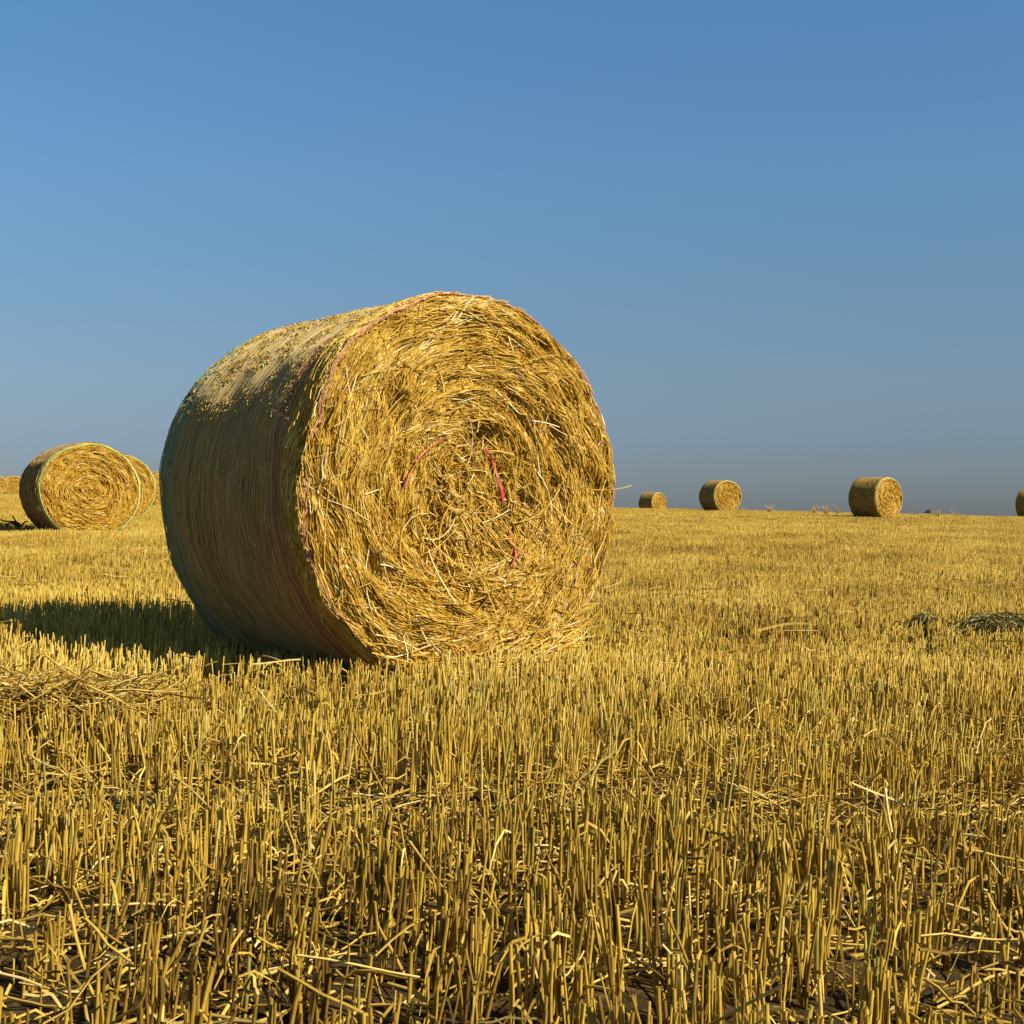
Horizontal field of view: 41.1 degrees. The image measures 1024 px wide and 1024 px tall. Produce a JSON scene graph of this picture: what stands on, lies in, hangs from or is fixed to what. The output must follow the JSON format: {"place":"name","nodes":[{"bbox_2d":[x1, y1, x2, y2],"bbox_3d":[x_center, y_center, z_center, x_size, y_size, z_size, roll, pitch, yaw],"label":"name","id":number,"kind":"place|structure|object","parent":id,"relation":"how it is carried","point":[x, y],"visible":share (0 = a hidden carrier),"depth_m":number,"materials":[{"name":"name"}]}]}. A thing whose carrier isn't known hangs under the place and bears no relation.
{"place":"outdoors","nodes":[
{"label":"outdoors","id":0,"kind":"place"},
{"bbox_2d":[0,553,1023,1023],"bbox_3d":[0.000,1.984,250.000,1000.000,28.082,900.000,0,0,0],"label":"ground","id":1,"kind":"structure","parent":0,"point":[642,991],"depth_m":2.21,"materials":[{"name":"soil"}]},
{"bbox_2d":[0,476,7,493],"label":"straw bale","id":2,"kind":"object","parent":1,"relation":"on","point":[3,485],"visible":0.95,"depth_m":92.23},
{"bbox_2d":[4,476,20,493],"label":"straw bale","id":3,"kind":"object","parent":1,"relation":"on","point":[13,484],"visible":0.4,"depth_m":94.95},
{"bbox_2d":[0,515,27,529],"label":"dead branch","id":4,"kind":"object","parent":1,"relation":"on","point":[16,523],"visible":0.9,"depth_m":19.69,"materials":[{"name":"brown wood"}]},
{"bbox_2d":[16,740,58,758],"bbox_3d":[-1.281,0.649,3.706,0.130,0.052,0.148,0,0,0],"label":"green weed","id":5,"kind":"object","parent":1,"relation":"on","point":[34,749],"visible":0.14,"depth_m":3.68,"materials":[{"name":"green plant"}]},
{"bbox_2d":[19,442,140,532],"bbox_3d":[-6.311,-0.316,19.973,1.520,1.397,1.208,0,0,-32],"label":"straw bale","id":6,"kind":"object","parent":1,"relation":"on","point":[92,486],"visible":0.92,"depth_m":19.52},
{"bbox_2d":[0,655,204,752],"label":"straw heap","id":7,"kind":"object","parent":1,"relation":"on","point":[57,686],"visible":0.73,"depth_m":3.91,"materials":[{"name":"yellow plant"}]},
{"bbox_2d":[104,792,164,815],"bbox_3d":[-0.864,0.674,3.110,0.138,0.052,0.141,0,0,-45],"label":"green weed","id":8,"kind":"object","parent":1,"relation":"on","point":[116,807],"visible":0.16,"depth_m":3.10,"materials":[{"name":"green plant"}]},
{"bbox_2d":[123,454,155,517],"bbox_3d":[-8.731,-0.527,29.973,1.575,1.482,1.208,0,0,-33],"label":"straw bale","id":9,"kind":"object","parent":1,"relation":"on","point":[148,483],"visible":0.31,"depth_m":29.78},
{"bbox_2d":[152,471,161,504],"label":"straw bale","id":10,"kind":"object","parent":1,"relation":"on","point":[157,501],"visible":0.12,"depth_m":53.84},
{"bbox_2d":[159,291,631,689],"bbox_3d":[-0.436,-0.079,5.590,1.604,1.513,1.292,0,-1,-40],"label":"straw bale","id":11,"kind":"object","parent":1,"relation":"on","point":[422,477],"visible":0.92,"depth_m":5.16},
{"bbox_2d":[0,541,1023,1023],"bbox_3d":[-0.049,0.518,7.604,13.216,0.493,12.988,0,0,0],"label":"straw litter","id":12,"kind":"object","parent":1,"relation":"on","point":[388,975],"visible":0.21,"depth_m":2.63,"materials":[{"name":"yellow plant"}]},
{"bbox_2d":[757,623,812,631],"bbox_3d":[1.250,0.519,6.231,0.011,0.021,0.483,0,0,42],"label":"long straw","id":13,"kind":"object","parent":12,"relation":"on","point":[777,626],"visible":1,"depth_m":6.16,"materials":[{"name":"yellow plant"}]},
{"bbox_2d":[0,493,1023,1023],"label":"stubble","id":14,"kind":"object","parent":1,"relation":"on","point":[968,551],"visible":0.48,"depth_m":3.34,"materials":[{"name":"yellow plant"}]},
{"bbox_2d":[639,492,666,508],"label":"straw bale","id":15,"kind":"object","parent":1,"relation":"on","point":[652,499],"visible":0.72,"depth_m":88.00},
{"bbox_2d":[699,480,741,510],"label":"straw bale","id":16,"kind":"object","parent":1,"relation":"on","point":[714,495],"visible":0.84,"depth_m":60.05},
{"bbox_2d":[810,506,817,513],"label":"grass tuft","id":17,"kind":"object","parent":1,"relation":"on","point":[813,511],"visible":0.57,"depth_m":55.00,"materials":[{"name":"beige plant"}]},
{"bbox_2d":[819,504,829,513],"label":"grass tuft","id":18,"kind":"object","parent":1,"relation":"on","point":[825,510],"visible":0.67,"depth_m":54.51,"materials":[{"name":"beige plant"}]},
{"bbox_2d":[848,477,902,518],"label":"straw bale","id":19,"kind":"object","parent":1,"relation":"on","point":[875,496],"visible":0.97,"depth_m":47.03},
{"bbox_2d":[903,612,945,641],"bbox_3d":[2.193,0.616,7.253,0.297,0.168,0.232,0,0,19],"label":"weed clump","id":20,"kind":"object","parent":1,"relation":"on","point":[926,618],"visible":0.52,"depth_m":7.22,"materials":[{"name":"green plant"}]},
{"bbox_2d":[931,612,1023,646],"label":"weed clump","id":21,"kind":"object","parent":1,"relation":"on","point":[989,621],"visible":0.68,"depth_m":6.90,"materials":[{"name":"green plant"}]},
{"bbox_2d":[961,820,1016,845],"bbox_3d":[1.046,0.704,2.999,0.152,0.050,0.128,0,0,0],"label":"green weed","id":22,"kind":"object","parent":1,"relation":"on","point":[972,829],"visible":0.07,"depth_m":2.99,"materials":[{"name":"green plant"}]},
{"bbox_2d":[1015,489,1023,515],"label":"straw bale","id":23,"kind":"object","parent":1,"relation":"on","point":[1019,504],"visible":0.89,"depth_m":62.34},
{"bbox_2d":[0,0,1023,515],"label":"sky","id":24,"kind":"structure","parent":0,"point":[777,246],"materials":[{"name":"blue"}]}
]}

